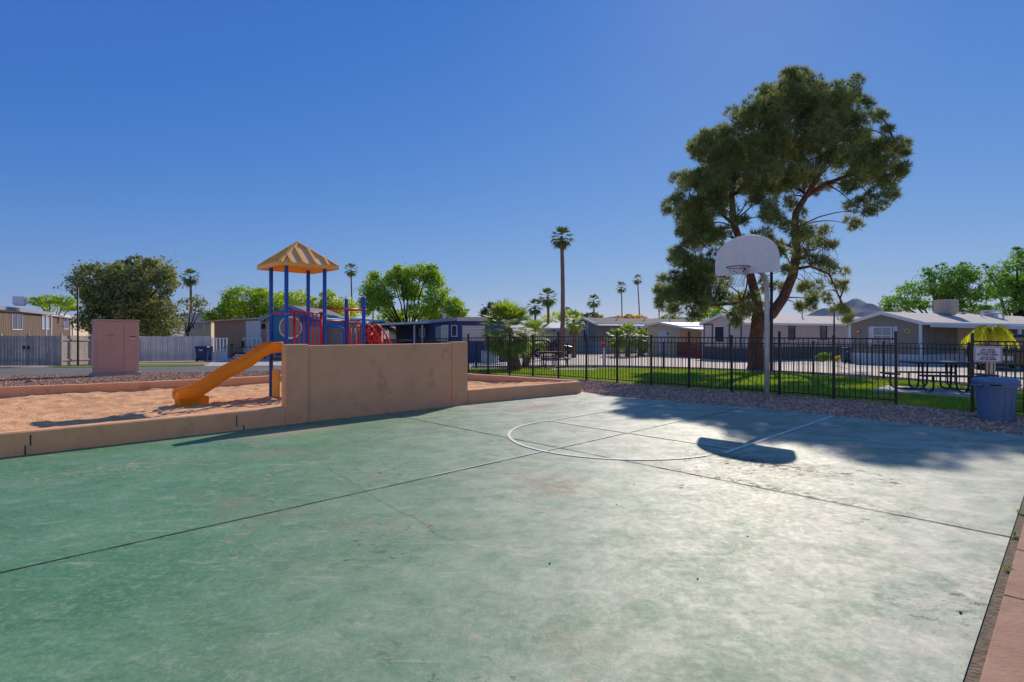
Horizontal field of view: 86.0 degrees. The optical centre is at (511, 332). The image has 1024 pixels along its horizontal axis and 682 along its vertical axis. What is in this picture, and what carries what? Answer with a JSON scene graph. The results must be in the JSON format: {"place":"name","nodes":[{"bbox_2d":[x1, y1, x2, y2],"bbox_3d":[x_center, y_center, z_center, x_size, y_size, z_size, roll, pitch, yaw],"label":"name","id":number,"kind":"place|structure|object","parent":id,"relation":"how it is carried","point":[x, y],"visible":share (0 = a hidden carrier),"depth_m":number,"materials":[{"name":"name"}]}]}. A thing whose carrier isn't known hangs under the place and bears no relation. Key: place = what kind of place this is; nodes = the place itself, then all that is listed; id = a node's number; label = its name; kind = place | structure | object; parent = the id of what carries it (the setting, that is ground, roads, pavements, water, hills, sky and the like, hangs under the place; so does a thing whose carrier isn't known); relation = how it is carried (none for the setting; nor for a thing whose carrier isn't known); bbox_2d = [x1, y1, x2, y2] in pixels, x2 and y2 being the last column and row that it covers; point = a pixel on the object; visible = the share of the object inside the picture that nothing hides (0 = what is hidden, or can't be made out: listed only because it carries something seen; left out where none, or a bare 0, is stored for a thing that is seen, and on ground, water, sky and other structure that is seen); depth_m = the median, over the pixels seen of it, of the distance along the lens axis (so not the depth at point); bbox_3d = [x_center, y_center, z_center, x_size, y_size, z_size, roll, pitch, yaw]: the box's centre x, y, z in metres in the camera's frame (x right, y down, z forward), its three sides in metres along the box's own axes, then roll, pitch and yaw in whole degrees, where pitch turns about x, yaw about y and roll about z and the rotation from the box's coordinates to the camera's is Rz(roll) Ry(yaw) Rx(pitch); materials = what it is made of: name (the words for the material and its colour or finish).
{"place":"outdoors","nodes":[
{"label":"outdoors","id":0,"kind":"place"},
{"bbox_2d":[0,370,281,386],"bbox_3d":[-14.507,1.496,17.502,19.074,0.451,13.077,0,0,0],"label":"red gravel","id":1,"kind":"structure","parent":0,"point":[152,376],"depth_m":17.58,"materials":[{"name":"brown gravel"}]},
{"bbox_2d":[89,319,141,376],"bbox_3d":[-14.470,0.525,20.060,1.420,2.010,1.120,0,0,-44],"label":"utility cabinet","id":2,"kind":"object","parent":1,"relation":"on","point":[115,347],"visible":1,"depth_m":19.69,"materials":[{"name":"metal"}]},
{"bbox_2d":[0,366,281,375],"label":"road","id":3,"kind":"structure","parent":0,"point":[50,371],"depth_m":25.43,"materials":[{"name":"grey asphalt"}]},
{"bbox_2d":[206,358,281,365],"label":"forecourt","id":4,"kind":"structure","parent":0,"point":[263,362],"depth_m":38.19,"materials":[{"name":"concrete"}]},
{"bbox_2d":[212,338,226,360],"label":"picket gate","id":5,"kind":"structure","parent":4,"relation":"on","point":[219,355],"depth_m":41.57,"materials":[{"name":"white paint"}]},
{"bbox_2d":[243,338,261,352],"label":"picket gate","id":6,"kind":"structure","parent":4,"relation":"on","point":[247,350],"depth_m":46.00,"materials":[{"name":"white paint"}]},
{"bbox_2d":[369,321,400,343],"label":"feather palm","id":7,"kind":"object","parent":4,"relation":"on","point":[388,328],"visible":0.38,"depth_m":47.82,"materials":[{"name":"green plant"}]},
{"bbox_2d":[384,339,412,343],"bbox_3d":[-9.584,1.282,44.522,1.820,1.635,4.479,0,0,18],"label":"parked car","id":8,"kind":"object","parent":4,"relation":"on","point":[402,341],"visible":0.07,"depth_m":44.27,"materials":[{"name":"black metal"}]},
{"bbox_2d":[0,333,1021,411],"bbox_3d":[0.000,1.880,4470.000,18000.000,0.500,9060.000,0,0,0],"label":"ground","id":9,"kind":"structure","parent":0,"point":[208,362],"depth_m":39.37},
{"bbox_2d":[0,296,90,335],"bbox_3d":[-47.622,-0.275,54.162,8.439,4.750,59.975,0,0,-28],"label":"mobile home","id":10,"kind":"object","parent":9,"relation":"on","point":[14,321],"visible":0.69,"depth_m":52.70,"materials":[{"name":"brown paint"}]},
{"bbox_2d":[12,314,22,329],"bbox_3d":[-45.923,-1.163,50.998,0.053,1.731,2.902,0,0,-28],"label":"window","id":11,"kind":"structure","parent":10,"relation":"in","point":[17,319],"depth_m":50.99,"materials":[{"name":"grey glass"}]},
{"bbox_2d":[42,315,49,328],"bbox_3d":[-50.400,-1.181,59.381,0.053,1.556,2.900,0,0,-28],"label":"window","id":12,"kind":"structure","parent":10,"relation":"in","point":[43,316],"depth_m":58.99,"materials":[{"name":"white glass"}]},
{"bbox_2d":[64,316,68,328],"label":"window","id":13,"kind":"structure","parent":10,"relation":"in","point":[66,323],"depth_m":67.52,"materials":[{"name":"white glass"}]},
{"bbox_2d":[0,333,91,365],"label":"plank fence","id":14,"kind":"object","parent":9,"relation":"on","point":[37,350],"visible":0.83,"depth_m":30.91,"materials":[{"name":"grey wood"}]},
{"bbox_2d":[27,294,82,318],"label":"mesquite tree","id":15,"kind":"object","parent":9,"relation":"on","point":[46,303],"visible":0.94,"depth_m":65.57,"materials":[{"name":"green plant"}]},
{"bbox_2d":[70,286,78,365],"bbox_3d":[-25.603,-0.410,32.113,0.467,4.627,0.300,0,0,20],"label":"street lamp","id":16,"kind":"object","parent":9,"relation":"on","point":[72,287],"visible":1,"depth_m":32.10,"materials":[{"name":"metal"}]},
{"bbox_2d":[53,253,190,343],"bbox_3d":[-30.468,-2.147,43.363,8.417,8.775,7.206,0,0,26],"label":"olive tree","id":17,"kind":"object","parent":9,"relation":"on","point":[131,296],"visible":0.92,"depth_m":42.77,"materials":[{"name":"green plant"}]},
{"bbox_2d":[48,364,204,366],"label":"verge","id":18,"kind":"structure","parent":9,"relation":"on","point":[140,365],"depth_m":31.91,"materials":[{"name":"green plant"}]},
{"bbox_2d":[0,406,285,457],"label":"sandbox curb","id":19,"kind":"structure","parent":9,"relation":"on","point":[34,441],"depth_m":8.03,"materials":[{"name":"paint"}]},
{"bbox_2d":[139,336,211,360],"bbox_3d":[-25.843,1.081,38.399,3.495,1.958,8.076,0,0,25],"label":"plank fence","id":20,"kind":"object","parent":9,"relation":"on","point":[157,348],"visible":0.44,"depth_m":40.45,"materials":[{"name":"grey wood"}]},
{"bbox_2d":[180,268,199,312],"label":"palm tree","id":21,"kind":"object","parent":9,"relation":"on","point":[189,282],"visible":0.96,"depth_m":61.87,"materials":[{"name":"green plant"}]},
{"bbox_2d":[171,294,211,355],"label":"tree","id":22,"kind":"object","parent":9,"relation":"on","point":[198,305],"visible":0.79,"depth_m":47.02,"materials":[{"name":"green plant"}]},
{"bbox_2d":[183,313,213,345],"bbox_3d":[-34.878,-0.074,61.883,3.123,4.348,5.539,0,0,-18],"label":"mobile home","id":23,"kind":"object","parent":9,"relation":"on","point":[201,327],"visible":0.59,"depth_m":59.70,"materials":[{"name":"white paint"}]},
{"bbox_2d":[194,346,213,361],"bbox_3d":[-22.862,1.535,40.800,0.962,1.129,0.968,0,0,0],"label":"wheelie bin","id":24,"kind":"object","parent":9,"relation":"on","point":[203,353],"visible":1,"depth_m":40.42,"materials":[{"name":"plastic"}]},
{"bbox_2d":[201,284,290,324],"bbox_3d":[-28.883,-1.522,59.703,9.424,7.486,6.581,0,0,0],"label":"mesquite tree","id":25,"kind":"object","parent":9,"relation":"on","point":[230,305],"visible":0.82,"depth_m":58.94,"materials":[{"name":"green plant"}]},
{"bbox_2d":[0,380,562,431],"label":"sand","id":26,"kind":"structure","parent":9,"relation":"on","point":[39,411],"depth_m":11.29,"materials":[{"name":"beige sand"}]},
{"bbox_2d":[172,241,391,406],"bbox_3d":[-4.928,-0.281,13.108,5.464,3.762,1.413,0,0,-44],"label":"play structure","id":27,"kind":"object","parent":26,"relation":"on","point":[286,323],"visible":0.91,"depth_m":12.81,"materials":[{"name":"blue plastic"}]},
{"bbox_2d":[0,373,577,396],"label":"sandbox curb","id":28,"kind":"structure","parent":9,"relation":"on","point":[75,388],"depth_m":14.48,"materials":[{"name":"paint"}]},
{"bbox_2d":[206,305,384,358],"bbox_3d":[-19.978,-0.105,50.078,15.815,4.410,11.276,0,0,0],"label":"mobile home","id":29,"kind":"object","parent":9,"relation":"on","point":[234,332],"visible":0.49,"depth_m":47.03,"materials":[{"name":"white paint"}]},
{"bbox_2d":[246,321,260,345],"bbox_3d":[-22.119,0.056,47.011,2.017,2.171,0.066,0,0,31],"label":"door","id":30,"kind":"structure","parent":29,"relation":"in","point":[253,328],"depth_m":47.00,"materials":[{"name":"white paint"}]},
{"bbox_2d":[356,324,361,343],"bbox_3d":[-12.773,0.179,45.971,0.536,1.876,0.053,0,0,0],"label":"window","id":31,"kind":"structure","parent":29,"relation":"in","point":[357,327],"depth_m":45.97,"materials":[{"name":"white glass"}]},
{"bbox_2d":[275,287,359,317],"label":"mesquite tree","id":32,"kind":"object","parent":9,"relation":"on","point":[331,295],"visible":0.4,"depth_m":62.73,"materials":[{"name":"green plant"}]},
{"bbox_2d":[344,263,358,302],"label":"palm tree","id":33,"kind":"object","parent":9,"relation":"on","point":[350,274],"visible":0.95,"depth_m":73.91,"materials":[{"name":"green plant"}]},
{"bbox_2d":[282,342,467,424],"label":"stucco wall","id":34,"kind":"structure","parent":9,"relation":"on","point":[324,382],"depth_m":10.77,"materials":[{"name":"beige paint"}]},
{"bbox_2d":[354,260,469,327],"bbox_3d":[-9.826,-2.485,54.730,11.551,9.427,6.292,0,0,0],"label":"mesquite tree","id":35,"kind":"object","parent":9,"relation":"on","point":[378,297],"visible":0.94,"depth_m":53.69,"materials":[{"name":"green plant"}]},
{"bbox_2d":[366,313,511,361],"bbox_3d":[-8.468,0.273,47.706,8.000,3.665,22.332,0,0,-28],"label":"mobile home","id":36,"kind":"object","parent":9,"relation":"on","point":[456,327],"visible":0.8,"depth_m":39.70,"materials":[{"name":"blue paint"}]},
{"bbox_2d":[436,327,440,340],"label":"window","id":37,"kind":"structure","parent":36,"relation":"in","point":[438,329],"depth_m":41.54,"materials":[{"name":"grey glass"}]},
{"bbox_2d":[441,325,447,342],"bbox_3d":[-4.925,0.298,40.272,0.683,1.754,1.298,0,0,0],"label":"door","id":38,"kind":"structure","parent":36,"relation":"in","point":[444,328],"depth_m":40.35,"materials":[{"name":"white paint"}]},
{"bbox_2d":[451,325,456,336],"bbox_3d":[-4.070,-0.150,38.725,0.053,0.827,1.018,0,0,-28],"label":"window","id":39,"kind":"structure","parent":36,"relation":"in","point":[453,327],"depth_m":38.74,"materials":[{"name":"white glass"}]},
{"bbox_2d":[462,325,484,340],"bbox_3d":[-2.676,0.019,38.479,1.735,1.084,0.050,0,0,-28],"label":"garage door","id":40,"kind":"structure","parent":36,"relation":"in","point":[473,331],"depth_m":38.41,"materials":[{"name":"white paint"}]},
{"bbox_2d":[478,302,497,316],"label":"round tree","id":41,"kind":"object","parent":9,"relation":"on","point":[484,311],"visible":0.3,"depth_m":75.52,"materials":[{"name":"green plant"}]},
{"bbox_2d":[468,381,580,403],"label":"sandbox curb","id":42,"kind":"structure","parent":9,"relation":"on","point":[483,395],"depth_m":13.42,"materials":[{"name":"paint"}]},
{"bbox_2d":[527,298,543,339],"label":"palm tree","id":43,"kind":"object","parent":9,"relation":"on","point":[535,312],"visible":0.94,"depth_m":59.61,"materials":[{"name":"green plant"}]},
{"bbox_2d":[538,287,558,323],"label":"palm tree","id":44,"kind":"object","parent":9,"relation":"on","point":[548,302],"visible":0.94,"depth_m":61.68,"materials":[{"name":"green plant"}]},
{"bbox_2d":[533,323,585,351],"bbox_3d":[6.363,0.442,62.630,7.345,3.316,4.295,0,0,-6],"label":"mobile home","id":45,"kind":"object","parent":9,"relation":"on","point":[553,329],"visible":0.32,"depth_m":60.92,"materials":[{"name":"white paint"}]},
{"bbox_2d":[540,309,582,322],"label":"mesquite tree","id":46,"kind":"object","parent":9,"relation":"on","point":[554,314],"visible":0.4,"depth_m":72.05,"materials":[{"name":"green plant"}]},
{"bbox_2d":[577,312,603,317],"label":"tree","id":47,"kind":"object","parent":9,"relation":"on","point":[586,315],"visible":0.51,"depth_m":79.99,"materials":[{"name":"green plant"}]},
{"bbox_2d":[587,294,601,313],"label":"palm tree","id":48,"kind":"object","parent":9,"relation":"on","point":[594,305],"visible":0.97,"depth_m":81.79,"materials":[{"name":"green plant"}]},
{"bbox_2d":[616,282,626,315],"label":"palm tree","id":49,"kind":"object","parent":9,"relation":"on","point":[621,291],"visible":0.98,"depth_m":95.92,"materials":[{"name":"green plant"}]},
{"bbox_2d":[613,314,647,318],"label":"yellow tree","id":50,"kind":"object","parent":9,"relation":"on","point":[634,316],"visible":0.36,"depth_m":91.32,"materials":[{"name":"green plant"}]},
{"bbox_2d":[632,274,642,316],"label":"palm tree","id":51,"kind":"object","parent":9,"relation":"on","point":[638,281],"visible":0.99,"depth_m":97.92,"materials":[{"name":"green plant"}]},
{"bbox_2d":[575,316,704,352],"bbox_3d":[19.025,0.185,65.933,24.545,4.130,5.996,0,0,-28],"label":"mobile home","id":52,"kind":"object","parent":9,"relation":"on","point":[600,326],"visible":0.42,"depth_m":60.48,"materials":[{"name":"white paint"}]},
{"bbox_2d":[416,331,897,403],"bbox_3d":[2.089,0.857,19.109,0.067,1.798,18.876,0,0,-44],"label":"picket fence","id":53,"kind":"object","parent":9,"relation":"on","point":[731,343],"visible":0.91,"depth_m":16.01,"materials":[{"name":"black metal"}]},
{"bbox_2d":[654,313,680,318],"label":"tree","id":54,"kind":"object","parent":9,"relation":"on","point":[666,317],"visible":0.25,"depth_m":89.53,"materials":[{"name":"green plant"}]},
{"bbox_2d":[639,322,702,356],"bbox_3d":[20.116,0.520,53.911,13.045,3.159,7.646,0,0,-28],"label":"mobile home","id":55,"kind":"object","parent":9,"relation":"on","point":[669,329],"visible":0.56,"depth_m":51.38,"materials":[{"name":"white paint"}]},
{"bbox_2d":[658,331,666,351],"bbox_3d":[14.262,0.775,52.110,0.066,1.993,1.065,0,0,-28],"label":"door","id":56,"kind":"structure","parent":55,"relation":"in","point":[660,333],"depth_m":52.06,"materials":[{"name":"white paint"}]},
{"bbox_2d":[677,344,699,357],"bbox_3d":[15.363,1.500,48.215,0.025,1.240,5.366,0,0,-5],"label":"board fence","id":57,"kind":"object","parent":9,"relation":"on","point":[692,352],"visible":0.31,"depth_m":48.09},
{"bbox_2d":[695,302,730,321],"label":"mesquite tree","id":58,"kind":"object","parent":9,"relation":"on","point":[717,310],"visible":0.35,"depth_m":61.08,"materials":[{"name":"green plant"}]},
{"bbox_2d":[472,365,1022,391],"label":"kerb","id":59,"kind":"structure","parent":9,"relation":"on","point":[929,381],"depth_m":24.02,"materials":[{"name":"concrete"}]},
{"bbox_2d":[503,375,1023,434],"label":"gravel","id":60,"kind":"structure","parent":9,"relation":"on","point":[934,415],"depth_m":12.17,"materials":[{"name":"gravel"}]},
{"bbox_2d":[715,235,779,400],"bbox_3d":[5.291,-0.250,12.158,1.573,3.700,1.751,0,0,0],"label":"basketball hoop","id":61,"kind":"object","parent":60,"relation":"on","point":[745,255],"visible":1,"depth_m":11.85,"materials":[{"name":"white metal"}]},
{"bbox_2d":[970,377,1021,420],"bbox_3d":[8.958,1.218,10.173,0.698,0.765,0.702,0,0,-44],"label":"trash can","id":62,"kind":"object","parent":60,"relation":"on","point":[996,398],"visible":0.99,"depth_m":9.96,"materials":[{"name":"plastic"}]},
{"bbox_2d":[699,312,859,360],"bbox_3d":[25.220,0.235,48.157,19.545,4.030,4.645,0,0,-28],"label":"mobile home","id":63,"kind":"object","parent":9,"relation":"on","point":[797,326],"visible":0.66,"depth_m":44.89,"materials":[{"name":"white paint"}]},
{"bbox_2d":[714,326,724,342],"bbox_3d":[16.635,0.107,44.055,0.053,1.326,1.012,0,0,-28],"label":"window","id":64,"kind":"structure","parent":63,"relation":"in","point":[719,331],"depth_m":44.06,"materials":[{"name":"white glass"}]},
{"bbox_2d":[788,326,795,339],"bbox_3d":[22.665,-0.011,44.476,0.838,1.145,0.053,0,0,-28],"label":"window","id":65,"kind":"structure","parent":63,"relation":"in","point":[791,329],"depth_m":44.47,"materials":[{"name":"grey glass"}]},
{"bbox_2d":[820,326,826,339],"bbox_3d":[26.343,-0.011,46.429,0.913,1.195,0.053,0,0,-28],"label":"window","id":66,"kind":"structure","parent":63,"relation":"in","point":[823,329],"depth_m":46.44,"materials":[{"name":"grey glass"}]},
{"bbox_2d":[650,64,915,369],"bbox_3d":[12.688,-5.478,25.722,13.021,14.846,7.240,0,0,0],"label":"pine tree","id":67,"kind":"object","parent":9,"relation":"on","point":[816,118],"visible":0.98,"depth_m":24.52,"materials":[{"name":"green plant"}]},
{"bbox_2d":[582,380,1023,434],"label":"gravel strip","id":68,"kind":"object","parent":9,"relation":"on","point":[797,403],"visible":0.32,"depth_m":12.38,"materials":[{"name":"brown gravel"}]},
{"bbox_2d":[970,333,1023,413],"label":"picket fence","id":69,"kind":"object","parent":68,"relation":"on","point":[972,370],"visible":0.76,"depth_m":10.88,"materials":[{"name":"black metal"}]},
{"bbox_2d":[974,346,1001,361],"bbox_3d":[9.233,0.410,10.659,0.430,0.310,0.008,0,0,28],"label":"park sign","id":70,"kind":"object","parent":69,"relation":"attached to","point":[987,353],"visible":1,"depth_m":10.65,"materials":[{"name":"white metal"}]},
{"bbox_2d":[817,352,831,361],"bbox_3d":[22.593,1.752,39.962,1.003,0.777,1.189,0,0,-42],"label":"bush","id":71,"kind":"object","parent":9,"relation":"on","point":[821,356],"visible":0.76,"depth_m":39.83,"materials":[{"name":"green plant"}]},
{"bbox_2d":[843,299,1023,365],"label":"mobile home","id":72,"kind":"object","parent":9,"relation":"on","point":[945,322],"visible":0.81,"depth_m":34.43,"materials":[{"name":"white paint"}]},
{"bbox_2d":[873,327,891,343],"bbox_3d":[23.237,0.151,34.475,0.053,1.105,1.132,0,0,-28],"label":"window","id":73,"kind":"structure","parent":72,"relation":"in","point":[878,332],"depth_m":34.49,"materials":[{"name":"white glass"}]},
{"bbox_2d":[878,262,999,313],"bbox_3d":[46.439,-2.783,60.077,11.009,10.029,6.055,0,0,26],"label":"leafy tree","id":74,"kind":"object","parent":9,"relation":"on","point":[952,288],"visible":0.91,"depth_m":59.41,"materials":[{"name":"green plant"}]},
{"bbox_2d":[963,496,1023,681],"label":"edge dirt","id":75,"kind":"structure","parent":9,"relation":"on","point":[974,670],"depth_m":3.17,"materials":[{"name":"brown soil"}]},
{"bbox_2d":[968,246,1023,316],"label":"leafy tree","id":76,"kind":"object","parent":9,"relation":"on","point":[1013,288],"visible":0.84,"depth_m":61.41,"materials":[{"name":"green plant"}]},
{"bbox_2d":[0,392,1023,681],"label":"court","id":77,"kind":"object","parent":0,"point":[358,584],"visible":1,"depth_m":4.06,"materials":[{"name":"paint"}]},
{"bbox_2d":[0,404,1019,572],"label":"court joint","id":78,"kind":"object","parent":77,"relation":"on","point":[490,463],"visible":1,"depth_m":5.23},
{"bbox_2d":[430,401,833,475],"bbox_3d":[2.396,1.591,9.293,9.200,0.001,3.515,0,0,-44],"label":"court line","id":79,"kind":"object","parent":77,"relation":"on","point":[513,440],"visible":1,"depth_m":8.13,"materials":[{"name":"paint"}]},
{"bbox_2d":[0,0,1023,332],"label":"sky","id":80,"kind":"structure","parent":0,"point":[222,136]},
{"bbox_2d":[469,355,1022,387],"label":"street","id":81,"kind":"structure","parent":0,"point":[667,363],"depth_m":33.95,"materials":[{"name":"grey asphalt"}]},
{"bbox_2d":[481,351,498,362],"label":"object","id":82,"kind":"object","parent":81,"relation":"on","point":[491,360],"visible":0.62,"depth_m":36.75,"materials":[{"name":"grey"}]},
{"bbox_2d":[518,317,550,364],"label":"palm tree","id":83,"kind":"object","parent":81,"relation":"on","point":[536,325],"visible":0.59,"depth_m":30.64,"materials":[{"name":"green plant"}]},
{"bbox_2d":[525,338,571,356],"bbox_3d":[3.279,1.282,49.993,4.479,1.635,1.870,0,0,-18],"label":"parked car","id":84,"kind":"object","parent":81,"relation":"on","point":[555,344],"visible":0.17,"depth_m":49.18,"materials":[{"name":"black metal"}]},
{"bbox_2d":[550,226,573,357],"bbox_3d":[4.382,-3.590,46.939,2.482,11.396,2.358,0,0,0],"label":"palm tree","id":85,"kind":"object","parent":81,"relation":"on","point":[560,243],"visible":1,"depth_m":46.84,"materials":[{"name":"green plant"}]},
{"bbox_2d":[564,309,586,357],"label":"palm tree","id":86,"kind":"object","parent":81,"relation":"on","point":[575,329],"visible":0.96,"depth_m":46.70,"materials":[{"name":"green plant"}]},
{"bbox_2d":[601,337,604,364],"bbox_3d":[5.238,1.047,31.252,0.146,1.669,0.628,0,0,-14],"label":"stop sign","id":87,"kind":"object","parent":81,"relation":"on","point":[603,339],"visible":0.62,"depth_m":31.20,"materials":[{"name":"white metal"}]},
{"bbox_2d":[606,328,629,355],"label":"palm tree","id":88,"kind":"object","parent":81,"relation":"on","point":[614,330],"visible":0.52,"depth_m":49.73,"materials":[{"name":"green plant"}]},
{"bbox_2d":[615,322,639,356],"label":"palm tree","id":89,"kind":"object","parent":81,"relation":"on","point":[628,327],"visible":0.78,"depth_m":48.59,"materials":[{"name":"green plant"}]},
{"bbox_2d":[630,327,649,355],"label":"palm tree","id":90,"kind":"object","parent":81,"relation":"on","point":[642,331],"visible":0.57,"depth_m":49.72,"materials":[{"name":"green plant"}]},
{"bbox_2d":[961,324,1019,372],"bbox_3d":[18.694,0.653,21.645,1.935,1.968,1.667,0,0,-32],"label":"feather palm","id":91,"kind":"object","parent":81,"relation":"on","point":[998,332],"visible":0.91,"depth_m":21.32,"materials":[{"name":"yellow plant"}]},
{"bbox_2d":[469,367,1023,415],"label":"lawn","id":92,"kind":"structure","parent":0,"point":[599,368],"depth_m":17.84,"materials":[{"name":"plant"}]},
{"bbox_2d":[479,298,536,369],"bbox_3d":[-0.283,0.033,26.494,3.515,3.557,3.256,0,0,0],"label":"palm tree","id":93,"kind":"object","parent":92,"relation":"on","point":[506,310],"visible":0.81,"depth_m":25.88,"materials":[{"name":"green plant"}]},
{"bbox_2d":[529,351,569,367],"bbox_3d":[1.937,1.377,28.503,2.034,0.836,1.530,0,0,-8],"label":"picnic table","id":94,"kind":"object","parent":92,"relation":"on","point":[549,358],"visible":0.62,"depth_m":28.47,"materials":[{"name":"metal"}]},
{"bbox_2d":[476,341,1022,389],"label":"picket fence","id":95,"kind":"object","parent":92,"relation":"on","point":[968,344],"visible":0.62,"depth_m":21.08,"materials":[{"name":"black metal"}]},
{"bbox_2d":[871,385,975,398],"bbox_3d":[11.368,1.585,14.732,2.000,0.070,2.550,0,0,-44],"label":"table pad","id":96,"kind":"object","parent":92,"relation":"on","point":[947,393],"visible":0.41,"depth_m":14.55,"materials":[{"name":"concrete"}]},
{"bbox_2d":[880,360,998,392],"bbox_3d":[11.386,1.147,14.714,2.480,0.774,1.700,0,0,15],"label":"picnic table","id":97,"kind":"object","parent":96,"relation":"on","point":[946,372],"visible":0.87,"depth_m":14.64,"materials":[{"name":"metal"}]},
{"bbox_2d":[770,272,772,369],"bbox_3d":[11.647,-0.676,25.039,0.501,4.805,0.300,0,0,0],"label":"street lamp","id":98,"kind":"object","parent":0,"point":[771,305],"visible":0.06,"depth_m":24.98,"materials":[{"name":"metal"}]},
{"bbox_2d":[806,298,895,316],"bbox_3d":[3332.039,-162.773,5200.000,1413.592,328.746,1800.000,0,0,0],"label":"mountain","id":99,"kind":"structure","parent":0,"point":[861,308],"depth_m":4990.46,"materials":[{"name":"grey stone"}]},
{"bbox_2d":[773,360,1022,374],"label":"driveway","id":100,"kind":"structure","parent":0,"point":[915,367],"depth_m":28.94,"materials":[{"name":"concrete"}]},
{"bbox_2d":[826,302,834,334],"bbox_3d":[18.380,0.049,31.663,0.461,3.686,0.300,0,0,21],"label":"street lamp","id":101,"kind":"object","parent":100,"relation":"on","point":[833,320],"visible":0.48,"depth_m":31.65,"materials":[{"name":"metal"}]},
{"bbox_2d":[840,347,850,362],"bbox_3d":[22.018,1.478,36.223,0.463,1.056,0.520,0,0,0],"label":"wheelie bin","id":102,"kind":"object","parent":100,"relation":"on","point":[846,354],"visible":0.57,"depth_m":36.07,"materials":[{"name":"plastic"}]},
{"bbox_2d":[965,334,1023,369],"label":"parked car","id":103,"kind":"object","parent":100,"relation":"on","point":[1018,337],"visible":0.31,"depth_m":25.09,"materials":[{"name":"black metal"}]},
{"bbox_2d":[987,362,994,373],"bbox_3d":[16.153,1.150,18.517,0.200,0.900,0.200,0,0,-44],"label":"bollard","id":104,"kind":"object","parent":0,"point":[991,367],"visible":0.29,"depth_m":18.44,"materials":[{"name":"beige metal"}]},
{"bbox_2d":[979,524,1023,681],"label":"footpath","id":105,"kind":"structure","parent":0,"point":[1004,661],"depth_m":2.88,"materials":[{"name":"pink concrete"}]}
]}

